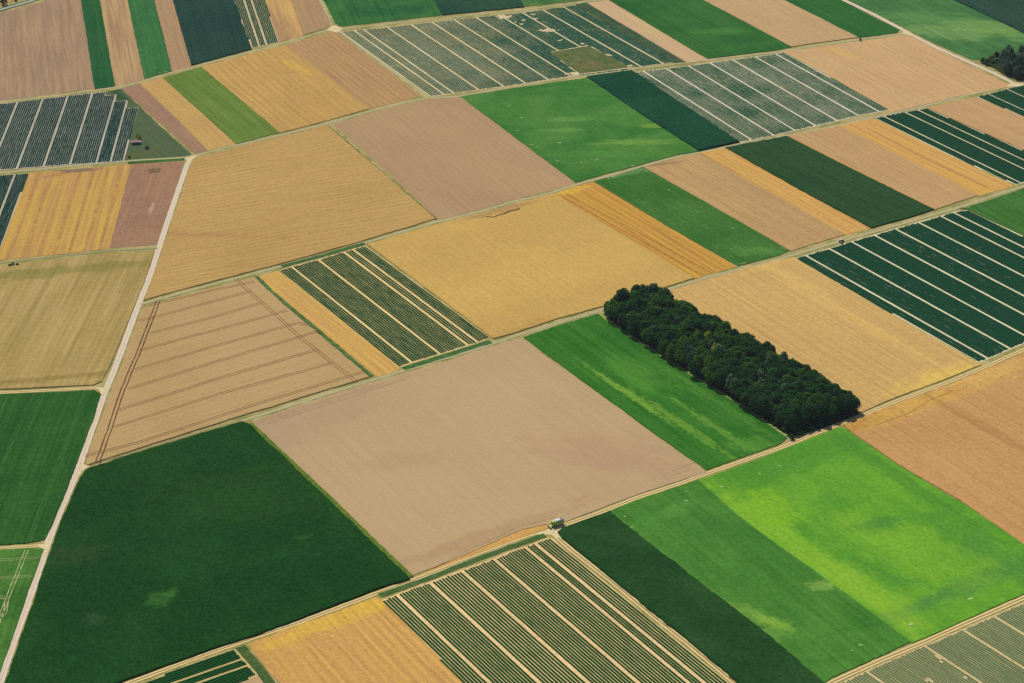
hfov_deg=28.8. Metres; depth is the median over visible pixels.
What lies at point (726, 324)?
broadleaf tree
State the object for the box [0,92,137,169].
vegetable field
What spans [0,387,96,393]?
track
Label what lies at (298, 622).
track
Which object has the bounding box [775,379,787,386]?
broadleaf tree
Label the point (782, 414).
broadleaf tree
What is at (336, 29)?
track junction
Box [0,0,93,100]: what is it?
fallow field
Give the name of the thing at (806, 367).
broadleaf tree
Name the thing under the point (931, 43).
verge
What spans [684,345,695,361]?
broadleaf tree
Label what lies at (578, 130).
beet field
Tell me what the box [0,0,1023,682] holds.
ground
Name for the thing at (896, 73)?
stubble field
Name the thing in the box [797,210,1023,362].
vegetable field
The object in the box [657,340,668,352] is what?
broadleaf tree
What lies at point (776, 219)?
wheat field
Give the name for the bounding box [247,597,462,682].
stubble field
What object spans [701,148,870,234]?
stubble strip
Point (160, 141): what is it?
meadow
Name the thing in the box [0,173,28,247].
vegetable field
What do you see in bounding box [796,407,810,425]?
broadleaf tree
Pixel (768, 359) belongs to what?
broadleaf tree
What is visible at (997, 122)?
wheat field
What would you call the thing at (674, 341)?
broadleaf tree
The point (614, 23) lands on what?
grass strip
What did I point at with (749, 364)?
broadleaf tree
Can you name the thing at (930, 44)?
track
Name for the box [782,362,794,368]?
broadleaf tree
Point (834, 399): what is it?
broadleaf tree
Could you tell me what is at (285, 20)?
stubble field
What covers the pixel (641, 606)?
track
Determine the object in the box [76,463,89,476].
track junction
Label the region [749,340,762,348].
broadleaf tree
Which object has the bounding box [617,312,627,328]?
broadleaf tree
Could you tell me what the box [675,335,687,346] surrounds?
broadleaf tree
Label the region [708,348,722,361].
broadleaf tree
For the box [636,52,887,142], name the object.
vegetable field
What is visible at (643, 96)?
maize field
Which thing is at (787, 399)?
broadleaf tree
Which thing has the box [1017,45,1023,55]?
broadleaf tree
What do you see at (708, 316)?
broadleaf tree
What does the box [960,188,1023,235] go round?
beet field
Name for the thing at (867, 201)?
beet field
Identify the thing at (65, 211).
stubble field
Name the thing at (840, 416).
forest floor
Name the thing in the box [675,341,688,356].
broadleaf tree
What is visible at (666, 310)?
broadleaf tree
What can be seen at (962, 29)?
grass field
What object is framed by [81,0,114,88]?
beet strip
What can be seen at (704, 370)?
broadleaf tree
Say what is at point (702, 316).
broadleaf tree
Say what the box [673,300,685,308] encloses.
broadleaf tree
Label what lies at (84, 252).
verge
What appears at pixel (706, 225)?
beet field
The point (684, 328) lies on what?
broadleaf tree
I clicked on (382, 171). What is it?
grass strip
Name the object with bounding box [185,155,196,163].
track junction
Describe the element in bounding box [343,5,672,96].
vegetable field
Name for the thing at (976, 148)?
vegetable field
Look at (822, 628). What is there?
beet field
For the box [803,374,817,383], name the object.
broadleaf tree
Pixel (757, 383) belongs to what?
broadleaf tree
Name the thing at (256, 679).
fallow field
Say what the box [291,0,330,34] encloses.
fallow field
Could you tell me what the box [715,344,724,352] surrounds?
broadleaf tree
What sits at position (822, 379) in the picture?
broadleaf tree
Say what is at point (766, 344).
broadleaf tree
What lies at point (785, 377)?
broadleaf tree
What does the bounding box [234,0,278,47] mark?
vegetable field
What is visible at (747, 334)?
broadleaf tree
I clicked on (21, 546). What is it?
track
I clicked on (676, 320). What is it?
broadleaf tree
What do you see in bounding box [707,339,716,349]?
broadleaf tree
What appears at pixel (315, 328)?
grass strip
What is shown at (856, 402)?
broadleaf tree
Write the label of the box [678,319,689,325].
broadleaf tree
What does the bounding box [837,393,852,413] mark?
broadleaf tree
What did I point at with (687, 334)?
broadleaf tree
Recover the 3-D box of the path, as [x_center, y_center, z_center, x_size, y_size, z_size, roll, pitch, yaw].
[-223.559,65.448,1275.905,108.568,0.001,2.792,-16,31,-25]
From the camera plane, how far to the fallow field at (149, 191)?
1614.77 m
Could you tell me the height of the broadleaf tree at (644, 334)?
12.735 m
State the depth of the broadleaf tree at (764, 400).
1277.12 m
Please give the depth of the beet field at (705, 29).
1948.53 m
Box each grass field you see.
[0,548,43,671]
[324,0,442,26]
[521,0,580,6]
[848,0,1023,59]
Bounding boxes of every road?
[0,0,34,9]
[0,161,190,682]
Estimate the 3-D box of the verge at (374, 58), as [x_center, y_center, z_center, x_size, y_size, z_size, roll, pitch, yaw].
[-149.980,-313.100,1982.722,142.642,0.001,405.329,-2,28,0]
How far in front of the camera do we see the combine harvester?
1175.71 m
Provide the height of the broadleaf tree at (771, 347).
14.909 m
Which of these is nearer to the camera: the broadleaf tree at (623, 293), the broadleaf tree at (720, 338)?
the broadleaf tree at (720, 338)
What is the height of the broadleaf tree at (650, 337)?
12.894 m
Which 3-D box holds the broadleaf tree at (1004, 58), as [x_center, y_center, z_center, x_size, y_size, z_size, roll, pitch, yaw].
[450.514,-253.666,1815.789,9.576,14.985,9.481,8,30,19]
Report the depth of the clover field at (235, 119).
1800.73 m
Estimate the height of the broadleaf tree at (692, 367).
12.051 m
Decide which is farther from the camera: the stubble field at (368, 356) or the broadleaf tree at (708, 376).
the stubble field at (368, 356)
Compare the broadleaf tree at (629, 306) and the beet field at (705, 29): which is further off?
the beet field at (705, 29)
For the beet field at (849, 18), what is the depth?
1962.11 m
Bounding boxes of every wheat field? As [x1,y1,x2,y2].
[0,252,154,389]
[85,277,368,464]
[144,125,435,300]
[201,45,368,132]
[367,193,693,338]
[644,153,845,250]
[670,257,980,412]
[704,0,858,46]
[788,126,977,209]
[842,352,1023,543]
[927,97,1023,149]
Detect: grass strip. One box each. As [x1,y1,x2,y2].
[128,158,184,163]
[235,645,274,682]
[249,422,413,577]
[255,276,373,376]
[281,242,365,267]
[328,125,436,219]
[378,534,546,596]
[401,340,491,369]
[575,2,684,62]
[600,315,786,435]
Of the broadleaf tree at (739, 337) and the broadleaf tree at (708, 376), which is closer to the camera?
the broadleaf tree at (708, 376)
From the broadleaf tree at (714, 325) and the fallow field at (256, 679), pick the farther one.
the broadleaf tree at (714, 325)
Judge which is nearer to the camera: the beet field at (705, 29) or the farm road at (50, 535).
the farm road at (50, 535)
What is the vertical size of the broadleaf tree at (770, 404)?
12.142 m
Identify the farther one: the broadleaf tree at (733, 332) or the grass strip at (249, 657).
the broadleaf tree at (733, 332)
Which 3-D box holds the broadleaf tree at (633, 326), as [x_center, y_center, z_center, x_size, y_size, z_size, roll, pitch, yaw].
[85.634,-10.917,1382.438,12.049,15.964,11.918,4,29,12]
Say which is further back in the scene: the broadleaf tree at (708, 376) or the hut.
the hut
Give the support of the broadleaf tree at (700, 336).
on the ground
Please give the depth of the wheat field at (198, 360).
1361.93 m
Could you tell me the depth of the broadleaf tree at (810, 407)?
1267.65 m
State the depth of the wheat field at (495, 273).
1491.73 m
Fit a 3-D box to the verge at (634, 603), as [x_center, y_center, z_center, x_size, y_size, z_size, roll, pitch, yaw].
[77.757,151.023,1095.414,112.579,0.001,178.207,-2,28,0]
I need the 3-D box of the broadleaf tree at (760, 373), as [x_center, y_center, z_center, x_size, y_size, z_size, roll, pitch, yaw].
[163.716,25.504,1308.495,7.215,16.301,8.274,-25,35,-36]
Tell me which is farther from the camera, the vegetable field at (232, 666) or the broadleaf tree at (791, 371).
the broadleaf tree at (791, 371)
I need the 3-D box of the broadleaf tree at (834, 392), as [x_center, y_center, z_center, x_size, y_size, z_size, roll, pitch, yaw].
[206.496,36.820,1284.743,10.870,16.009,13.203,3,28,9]
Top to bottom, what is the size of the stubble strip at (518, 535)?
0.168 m
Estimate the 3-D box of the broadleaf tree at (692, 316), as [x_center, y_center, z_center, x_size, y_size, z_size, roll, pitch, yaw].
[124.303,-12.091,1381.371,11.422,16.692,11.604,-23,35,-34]
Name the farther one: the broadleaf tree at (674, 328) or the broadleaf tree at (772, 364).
the broadleaf tree at (674, 328)
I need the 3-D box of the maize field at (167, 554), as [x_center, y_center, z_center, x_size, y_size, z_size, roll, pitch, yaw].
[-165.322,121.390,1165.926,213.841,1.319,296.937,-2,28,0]
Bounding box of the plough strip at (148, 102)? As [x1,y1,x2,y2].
[121,83,207,153]
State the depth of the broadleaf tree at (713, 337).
1350.43 m
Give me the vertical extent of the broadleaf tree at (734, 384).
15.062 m
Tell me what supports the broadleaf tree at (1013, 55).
on the forest floor at (997, 65)
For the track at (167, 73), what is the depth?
1881.76 m
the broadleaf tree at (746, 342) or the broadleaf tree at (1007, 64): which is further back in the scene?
the broadleaf tree at (1007, 64)
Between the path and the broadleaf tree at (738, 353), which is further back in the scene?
the broadleaf tree at (738, 353)
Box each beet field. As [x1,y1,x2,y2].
[0,390,100,544]
[461,78,698,182]
[523,314,786,470]
[594,167,788,265]
[609,0,791,58]
[611,480,910,682]
[698,426,1023,643]
[725,136,934,228]
[785,0,899,37]
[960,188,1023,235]
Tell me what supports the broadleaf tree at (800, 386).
on the ground
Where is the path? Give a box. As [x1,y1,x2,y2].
[90,420,241,465]
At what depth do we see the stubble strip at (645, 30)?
1946.32 m
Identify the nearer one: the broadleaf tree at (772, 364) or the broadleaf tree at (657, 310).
the broadleaf tree at (772, 364)
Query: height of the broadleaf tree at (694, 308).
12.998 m
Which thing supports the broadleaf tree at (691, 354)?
on the ground
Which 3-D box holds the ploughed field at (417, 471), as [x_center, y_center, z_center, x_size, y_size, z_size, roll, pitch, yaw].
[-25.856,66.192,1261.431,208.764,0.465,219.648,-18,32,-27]
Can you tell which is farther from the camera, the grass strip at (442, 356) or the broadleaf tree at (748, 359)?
the grass strip at (442, 356)
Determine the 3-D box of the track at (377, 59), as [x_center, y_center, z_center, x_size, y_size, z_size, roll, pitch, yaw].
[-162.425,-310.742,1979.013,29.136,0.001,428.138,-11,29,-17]
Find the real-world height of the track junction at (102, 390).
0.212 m
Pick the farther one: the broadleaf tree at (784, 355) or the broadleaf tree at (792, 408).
the broadleaf tree at (784, 355)
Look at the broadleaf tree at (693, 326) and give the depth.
1366.62 m
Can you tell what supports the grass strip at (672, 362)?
on the ground
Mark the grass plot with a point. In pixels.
(584, 59)
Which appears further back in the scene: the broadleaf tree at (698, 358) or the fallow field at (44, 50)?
the fallow field at (44, 50)
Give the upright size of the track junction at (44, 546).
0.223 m
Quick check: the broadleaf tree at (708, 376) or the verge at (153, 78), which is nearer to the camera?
the broadleaf tree at (708, 376)
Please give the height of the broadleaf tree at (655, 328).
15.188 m
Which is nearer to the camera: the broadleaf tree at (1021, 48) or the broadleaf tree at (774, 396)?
the broadleaf tree at (774, 396)
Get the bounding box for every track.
[0,30,327,101]
[0,32,910,172]
[0,247,157,262]
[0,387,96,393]
[0,544,40,549]
[124,348,1023,682]
[140,87,1003,304]
[242,185,1023,420]
[320,0,427,97]
[344,0,597,28]
[553,535,735,682]
[827,595,1023,682]
[842,0,1012,82]
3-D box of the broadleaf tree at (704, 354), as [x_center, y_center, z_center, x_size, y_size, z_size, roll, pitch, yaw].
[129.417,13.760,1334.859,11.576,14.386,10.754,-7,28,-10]
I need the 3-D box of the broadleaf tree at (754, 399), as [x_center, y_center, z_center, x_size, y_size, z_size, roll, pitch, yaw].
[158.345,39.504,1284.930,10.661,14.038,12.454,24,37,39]
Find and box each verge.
[0,0,38,10]
[0,30,328,102]
[0,247,155,263]
[323,3,428,97]
[342,0,599,29]
[551,534,730,682]
[846,0,1009,82]
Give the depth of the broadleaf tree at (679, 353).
1340.97 m
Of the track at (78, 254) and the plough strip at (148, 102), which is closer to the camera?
the track at (78, 254)
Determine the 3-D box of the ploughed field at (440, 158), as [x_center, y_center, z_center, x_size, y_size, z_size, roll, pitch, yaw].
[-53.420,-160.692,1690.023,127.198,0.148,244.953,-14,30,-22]
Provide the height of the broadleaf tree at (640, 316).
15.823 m
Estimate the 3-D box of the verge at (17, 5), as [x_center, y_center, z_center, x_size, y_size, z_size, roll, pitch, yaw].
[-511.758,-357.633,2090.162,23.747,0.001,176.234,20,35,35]
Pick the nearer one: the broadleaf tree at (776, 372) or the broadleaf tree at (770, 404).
the broadleaf tree at (770, 404)
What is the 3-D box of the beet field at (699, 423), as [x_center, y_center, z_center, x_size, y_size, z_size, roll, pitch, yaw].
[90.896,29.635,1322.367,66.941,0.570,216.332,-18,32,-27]
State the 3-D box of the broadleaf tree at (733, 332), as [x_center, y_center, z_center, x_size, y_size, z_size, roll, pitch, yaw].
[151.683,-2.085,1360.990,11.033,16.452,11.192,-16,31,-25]
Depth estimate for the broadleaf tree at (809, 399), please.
1273.09 m
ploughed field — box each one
[252,338,705,575]
[333,97,574,219]
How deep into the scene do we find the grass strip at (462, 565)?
1144.75 m
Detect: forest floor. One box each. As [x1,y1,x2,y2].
[604,313,858,437]
[979,60,1023,80]
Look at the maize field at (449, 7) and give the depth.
2026.21 m
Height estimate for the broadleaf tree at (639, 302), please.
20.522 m
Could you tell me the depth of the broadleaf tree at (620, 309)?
1395.24 m
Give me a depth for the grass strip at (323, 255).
1516.75 m
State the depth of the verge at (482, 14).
2007.90 m
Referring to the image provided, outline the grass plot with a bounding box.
[551,46,628,73]
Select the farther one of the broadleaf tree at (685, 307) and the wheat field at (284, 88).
the wheat field at (284, 88)
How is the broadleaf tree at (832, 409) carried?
on the ground
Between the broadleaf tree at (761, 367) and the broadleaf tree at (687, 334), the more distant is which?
the broadleaf tree at (687, 334)
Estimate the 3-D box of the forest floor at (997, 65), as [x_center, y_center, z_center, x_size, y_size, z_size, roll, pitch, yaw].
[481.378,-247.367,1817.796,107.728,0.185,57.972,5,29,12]
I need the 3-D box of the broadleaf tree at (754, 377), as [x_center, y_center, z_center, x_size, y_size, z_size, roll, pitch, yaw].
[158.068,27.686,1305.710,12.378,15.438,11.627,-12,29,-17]
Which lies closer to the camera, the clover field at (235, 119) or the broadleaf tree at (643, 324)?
the broadleaf tree at (643, 324)
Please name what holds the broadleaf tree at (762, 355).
on the ground
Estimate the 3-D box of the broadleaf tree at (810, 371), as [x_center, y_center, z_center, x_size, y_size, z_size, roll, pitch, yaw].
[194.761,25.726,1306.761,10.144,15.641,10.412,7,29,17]
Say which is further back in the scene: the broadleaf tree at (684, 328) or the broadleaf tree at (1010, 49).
the broadleaf tree at (1010, 49)
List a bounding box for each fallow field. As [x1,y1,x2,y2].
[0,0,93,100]
[110,161,183,247]
[241,672,277,682]
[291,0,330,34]
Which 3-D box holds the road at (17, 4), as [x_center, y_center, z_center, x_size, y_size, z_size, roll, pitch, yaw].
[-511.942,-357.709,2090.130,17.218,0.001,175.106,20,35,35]
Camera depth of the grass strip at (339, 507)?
1206.87 m
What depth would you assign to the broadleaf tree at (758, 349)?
1333.17 m
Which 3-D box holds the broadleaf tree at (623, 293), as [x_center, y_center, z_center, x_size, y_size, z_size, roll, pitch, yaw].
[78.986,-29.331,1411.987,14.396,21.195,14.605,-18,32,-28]
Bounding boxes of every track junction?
[37,538,49,555]
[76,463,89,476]
[96,382,109,395]
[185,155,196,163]
[326,25,341,32]
[536,525,564,537]
[1006,82,1023,86]
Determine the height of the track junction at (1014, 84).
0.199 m
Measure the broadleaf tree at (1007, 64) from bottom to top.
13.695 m
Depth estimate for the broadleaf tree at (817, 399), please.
1272.38 m
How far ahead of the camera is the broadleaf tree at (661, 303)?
1392.73 m
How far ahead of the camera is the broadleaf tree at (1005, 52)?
1820.87 m
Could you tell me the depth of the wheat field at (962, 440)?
1251.28 m
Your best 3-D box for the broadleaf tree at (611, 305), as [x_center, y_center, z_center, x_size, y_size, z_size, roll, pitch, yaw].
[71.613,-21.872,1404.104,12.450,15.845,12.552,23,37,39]
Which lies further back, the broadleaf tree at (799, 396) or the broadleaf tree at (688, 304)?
the broadleaf tree at (688, 304)
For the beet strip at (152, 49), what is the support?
on the ground
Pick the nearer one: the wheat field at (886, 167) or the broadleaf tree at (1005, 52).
the wheat field at (886, 167)
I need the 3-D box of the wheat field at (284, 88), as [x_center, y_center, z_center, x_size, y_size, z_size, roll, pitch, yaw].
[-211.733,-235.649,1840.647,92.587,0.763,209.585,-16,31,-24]
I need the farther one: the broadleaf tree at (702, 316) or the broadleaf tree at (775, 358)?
the broadleaf tree at (702, 316)
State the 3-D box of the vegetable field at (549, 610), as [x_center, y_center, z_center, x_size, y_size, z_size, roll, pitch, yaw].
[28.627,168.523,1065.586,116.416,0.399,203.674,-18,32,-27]
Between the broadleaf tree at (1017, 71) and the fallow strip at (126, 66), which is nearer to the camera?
the broadleaf tree at (1017, 71)
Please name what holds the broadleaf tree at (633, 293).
on the ground
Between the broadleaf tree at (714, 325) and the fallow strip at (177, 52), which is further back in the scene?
the fallow strip at (177, 52)
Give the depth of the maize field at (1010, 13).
1964.13 m
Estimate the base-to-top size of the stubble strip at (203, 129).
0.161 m
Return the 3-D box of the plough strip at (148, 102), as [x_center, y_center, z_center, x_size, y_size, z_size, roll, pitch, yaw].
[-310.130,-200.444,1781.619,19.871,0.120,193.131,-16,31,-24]
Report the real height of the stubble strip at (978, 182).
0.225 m
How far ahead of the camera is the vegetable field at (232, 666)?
1062.58 m
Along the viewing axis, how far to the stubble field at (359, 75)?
1873.05 m
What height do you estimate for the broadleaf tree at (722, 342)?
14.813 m
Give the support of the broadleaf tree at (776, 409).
on the ground
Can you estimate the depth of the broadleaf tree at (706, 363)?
1326.58 m
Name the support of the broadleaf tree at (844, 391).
on the ground
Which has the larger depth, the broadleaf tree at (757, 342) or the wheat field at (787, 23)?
the wheat field at (787, 23)
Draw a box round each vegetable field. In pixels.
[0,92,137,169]
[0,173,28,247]
[145,649,257,682]
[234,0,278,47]
[280,246,489,366]
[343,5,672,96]
[382,538,727,682]
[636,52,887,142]
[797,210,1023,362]
[840,602,1023,682]
[876,108,1023,184]
[978,85,1023,116]
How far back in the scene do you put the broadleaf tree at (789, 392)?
1281.93 m
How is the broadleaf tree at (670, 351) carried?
on the ground
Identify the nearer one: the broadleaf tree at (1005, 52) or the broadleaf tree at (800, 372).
the broadleaf tree at (800, 372)
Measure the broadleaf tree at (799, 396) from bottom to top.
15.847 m
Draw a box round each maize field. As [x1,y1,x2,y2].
[5,421,409,682]
[173,0,251,65]
[433,0,524,15]
[558,511,823,682]
[587,70,739,151]
[955,0,1023,32]
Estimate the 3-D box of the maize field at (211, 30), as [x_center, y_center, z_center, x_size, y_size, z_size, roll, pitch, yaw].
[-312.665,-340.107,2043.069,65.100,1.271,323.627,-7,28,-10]
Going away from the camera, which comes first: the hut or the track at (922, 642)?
the track at (922, 642)
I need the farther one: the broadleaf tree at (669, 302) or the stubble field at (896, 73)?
the stubble field at (896, 73)
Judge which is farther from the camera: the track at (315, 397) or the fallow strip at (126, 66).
the fallow strip at (126, 66)
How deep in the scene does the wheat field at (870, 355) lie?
1385.24 m
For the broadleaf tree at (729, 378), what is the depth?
1304.67 m
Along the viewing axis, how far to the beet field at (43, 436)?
1268.73 m
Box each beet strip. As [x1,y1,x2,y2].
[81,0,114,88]
[127,0,171,78]
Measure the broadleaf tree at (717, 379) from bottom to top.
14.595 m
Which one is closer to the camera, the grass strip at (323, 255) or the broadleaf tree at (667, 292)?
the broadleaf tree at (667, 292)
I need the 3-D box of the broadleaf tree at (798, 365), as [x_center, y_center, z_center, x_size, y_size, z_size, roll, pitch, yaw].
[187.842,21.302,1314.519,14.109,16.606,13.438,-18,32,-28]
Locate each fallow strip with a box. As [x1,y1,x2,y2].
[100,0,144,86]
[155,0,191,70]
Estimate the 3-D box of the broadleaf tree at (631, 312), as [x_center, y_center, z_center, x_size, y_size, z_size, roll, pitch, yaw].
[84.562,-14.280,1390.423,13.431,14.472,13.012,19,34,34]
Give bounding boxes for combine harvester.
[547,518,563,528]
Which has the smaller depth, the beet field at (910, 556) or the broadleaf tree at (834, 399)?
the beet field at (910, 556)
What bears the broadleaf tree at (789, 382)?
on the ground
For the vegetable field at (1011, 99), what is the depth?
1757.42 m
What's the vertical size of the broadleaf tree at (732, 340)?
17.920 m
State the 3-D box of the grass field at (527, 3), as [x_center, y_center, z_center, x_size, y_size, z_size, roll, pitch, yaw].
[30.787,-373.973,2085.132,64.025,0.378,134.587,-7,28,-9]
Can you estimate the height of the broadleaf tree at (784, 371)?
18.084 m
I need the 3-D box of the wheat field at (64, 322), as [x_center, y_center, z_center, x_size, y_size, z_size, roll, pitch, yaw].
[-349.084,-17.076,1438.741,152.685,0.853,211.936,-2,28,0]
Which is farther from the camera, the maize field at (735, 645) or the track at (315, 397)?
the track at (315, 397)
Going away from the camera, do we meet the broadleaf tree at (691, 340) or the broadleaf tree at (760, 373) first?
the broadleaf tree at (760, 373)
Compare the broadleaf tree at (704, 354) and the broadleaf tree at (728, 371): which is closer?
the broadleaf tree at (728, 371)
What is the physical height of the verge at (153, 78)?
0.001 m
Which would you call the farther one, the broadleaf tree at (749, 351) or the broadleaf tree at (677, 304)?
the broadleaf tree at (677, 304)
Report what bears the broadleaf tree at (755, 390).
on the ground
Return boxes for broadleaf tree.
[604,299,619,319]
[613,288,631,301]
[614,302,624,319]
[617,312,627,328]
[623,300,641,313]
[625,310,635,326]
[626,315,641,335]
[629,290,639,298]
[630,284,647,296]
[634,298,647,307]
[634,313,642,318]
[637,320,651,338]
[641,328,650,340]
[645,283,658,293]
[646,329,657,346]
[649,305,663,316]
[649,325,659,332]
[652,298,665,307]
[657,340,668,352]
[659,289,673,299]
[662,307,674,313]
[664,297,675,308]
[665,343,676,360]
[666,312,681,322]
[666,338,677,348]
[670,326,682,332]
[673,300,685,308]
[673,316,680,324]
[674,349,687,365]
[675,331,690,340]
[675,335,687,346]
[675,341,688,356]
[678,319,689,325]
[678,324,689,332]
[680,304,692,312]
[682,313,698,321]
[683,301,692,306]
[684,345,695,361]
[685,351,696,364]
[686,318,701,333]
[686,335,697,346]
[688,360,701,375]
[689,306,698,311]
[692,354,703,368]
[694,332,704,340]
[697,314,705,319]
[700,319,712,333]
[700,351,709,363]
[700,365,710,378]
[702,355,714,367]
[705,314,716,319]
[705,371,714,385]
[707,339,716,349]
[708,335,716,342]
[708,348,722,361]
[710,320,723,334]
[711,368,725,386]
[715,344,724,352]
[716,333,731,346]
[717,340,727,345]
[719,321,731,330]
[720,367,736,389]
[725,373,732,393]
[726,345,742,352]
[727,336,741,347]
[728,329,739,335]
[729,378,739,397]
[733,349,745,358]
[734,334,743,342]
[740,336,753,346]
[740,389,753,406]
[741,361,756,368]
[743,332,755,339]
[744,346,754,356]
[744,357,756,363]
[745,372,759,381]
[746,385,761,401]
[748,392,762,411]
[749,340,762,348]
[750,381,760,387]
[754,345,766,357]
[754,363,766,374]
[754,395,771,412]
[757,352,766,362]
[757,369,765,378]
[761,341,770,348]
[764,344,776,352]
[764,351,779,357]
[765,354,772,363]
[765,401,777,416]
[766,361,780,370]
[766,368,781,379]
[766,392,781,404]
[769,354,779,362]
[771,403,786,418]
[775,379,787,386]
[775,409,786,425]
[776,359,787,364]
[777,366,787,375]
[779,351,787,359]
[779,394,794,404]
[780,374,793,382]
[780,383,788,392]
[781,389,795,398]
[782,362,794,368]
[784,411,799,429]
[786,403,801,424]
[787,358,797,362]
[787,367,797,378]
[787,377,798,384]
[788,380,804,392]
[789,398,801,411]
[793,362,803,370]
[794,368,805,379]
[794,392,807,406]
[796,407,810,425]
[801,396,813,406]
[802,363,810,371]
[802,369,814,376]
[802,401,815,421]
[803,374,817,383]
[803,392,812,397]
[811,393,827,413]
[815,375,832,384]
[818,383,831,394]
[825,388,838,403]
[825,402,837,418]
[830,396,840,413]
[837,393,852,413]
[842,389,852,394]
[850,394,861,411]
[998,48,1010,62]
[1001,56,1010,68]
[1003,59,1011,73]
[1004,44,1014,53]
[1010,52,1017,61]
[1011,56,1022,71]
[1013,65,1022,77]
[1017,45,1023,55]
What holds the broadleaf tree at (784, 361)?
on the ground
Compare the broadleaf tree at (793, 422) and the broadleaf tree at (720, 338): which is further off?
the broadleaf tree at (720, 338)
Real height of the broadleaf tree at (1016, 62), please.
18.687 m
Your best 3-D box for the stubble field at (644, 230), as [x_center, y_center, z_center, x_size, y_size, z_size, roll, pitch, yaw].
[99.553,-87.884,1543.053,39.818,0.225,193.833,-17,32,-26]
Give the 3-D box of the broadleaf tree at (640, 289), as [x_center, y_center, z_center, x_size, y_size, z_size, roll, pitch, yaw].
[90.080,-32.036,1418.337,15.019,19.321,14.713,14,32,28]
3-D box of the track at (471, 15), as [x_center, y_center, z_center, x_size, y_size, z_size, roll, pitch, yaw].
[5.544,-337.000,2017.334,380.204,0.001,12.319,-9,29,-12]
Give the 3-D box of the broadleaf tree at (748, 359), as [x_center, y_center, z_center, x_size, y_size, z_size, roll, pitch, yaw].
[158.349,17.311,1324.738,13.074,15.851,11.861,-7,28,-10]
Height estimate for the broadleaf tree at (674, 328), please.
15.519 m
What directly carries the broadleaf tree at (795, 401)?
on the ground
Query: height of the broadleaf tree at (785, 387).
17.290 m
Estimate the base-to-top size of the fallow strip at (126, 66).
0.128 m
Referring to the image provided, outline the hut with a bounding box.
[131,140,140,144]
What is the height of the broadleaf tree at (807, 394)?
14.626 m
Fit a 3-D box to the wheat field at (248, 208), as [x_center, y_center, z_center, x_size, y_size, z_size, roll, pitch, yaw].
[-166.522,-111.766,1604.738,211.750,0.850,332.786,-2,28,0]
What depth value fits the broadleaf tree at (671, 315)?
1379.91 m
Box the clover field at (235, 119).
[163,67,279,143]
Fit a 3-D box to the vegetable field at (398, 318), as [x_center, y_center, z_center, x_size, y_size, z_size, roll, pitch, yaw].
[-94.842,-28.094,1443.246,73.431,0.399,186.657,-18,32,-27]
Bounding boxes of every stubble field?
[0,164,130,259]
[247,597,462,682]
[260,271,399,376]
[265,0,303,41]
[287,32,420,109]
[555,182,735,278]
[784,35,1008,111]
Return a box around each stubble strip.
[140,78,234,150]
[416,524,548,576]
[588,0,706,61]
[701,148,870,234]
[839,118,1012,195]
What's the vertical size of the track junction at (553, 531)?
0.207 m
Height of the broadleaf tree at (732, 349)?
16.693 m
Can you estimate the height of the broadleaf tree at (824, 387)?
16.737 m
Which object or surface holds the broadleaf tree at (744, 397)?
on the ground
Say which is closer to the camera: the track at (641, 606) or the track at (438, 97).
the track at (641, 606)
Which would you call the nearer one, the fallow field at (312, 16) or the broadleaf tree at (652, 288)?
the broadleaf tree at (652, 288)
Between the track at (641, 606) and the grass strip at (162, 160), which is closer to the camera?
the track at (641, 606)
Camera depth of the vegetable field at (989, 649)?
1052.89 m
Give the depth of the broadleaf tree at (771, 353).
1329.64 m
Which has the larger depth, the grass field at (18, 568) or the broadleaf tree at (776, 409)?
the broadleaf tree at (776, 409)
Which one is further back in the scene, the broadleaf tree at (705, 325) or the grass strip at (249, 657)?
the broadleaf tree at (705, 325)
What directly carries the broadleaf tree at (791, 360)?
on the ground
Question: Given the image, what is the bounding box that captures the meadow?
[106,89,191,160]
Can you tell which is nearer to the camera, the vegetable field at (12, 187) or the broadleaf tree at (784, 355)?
the broadleaf tree at (784, 355)
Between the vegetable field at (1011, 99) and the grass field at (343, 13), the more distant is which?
the grass field at (343, 13)

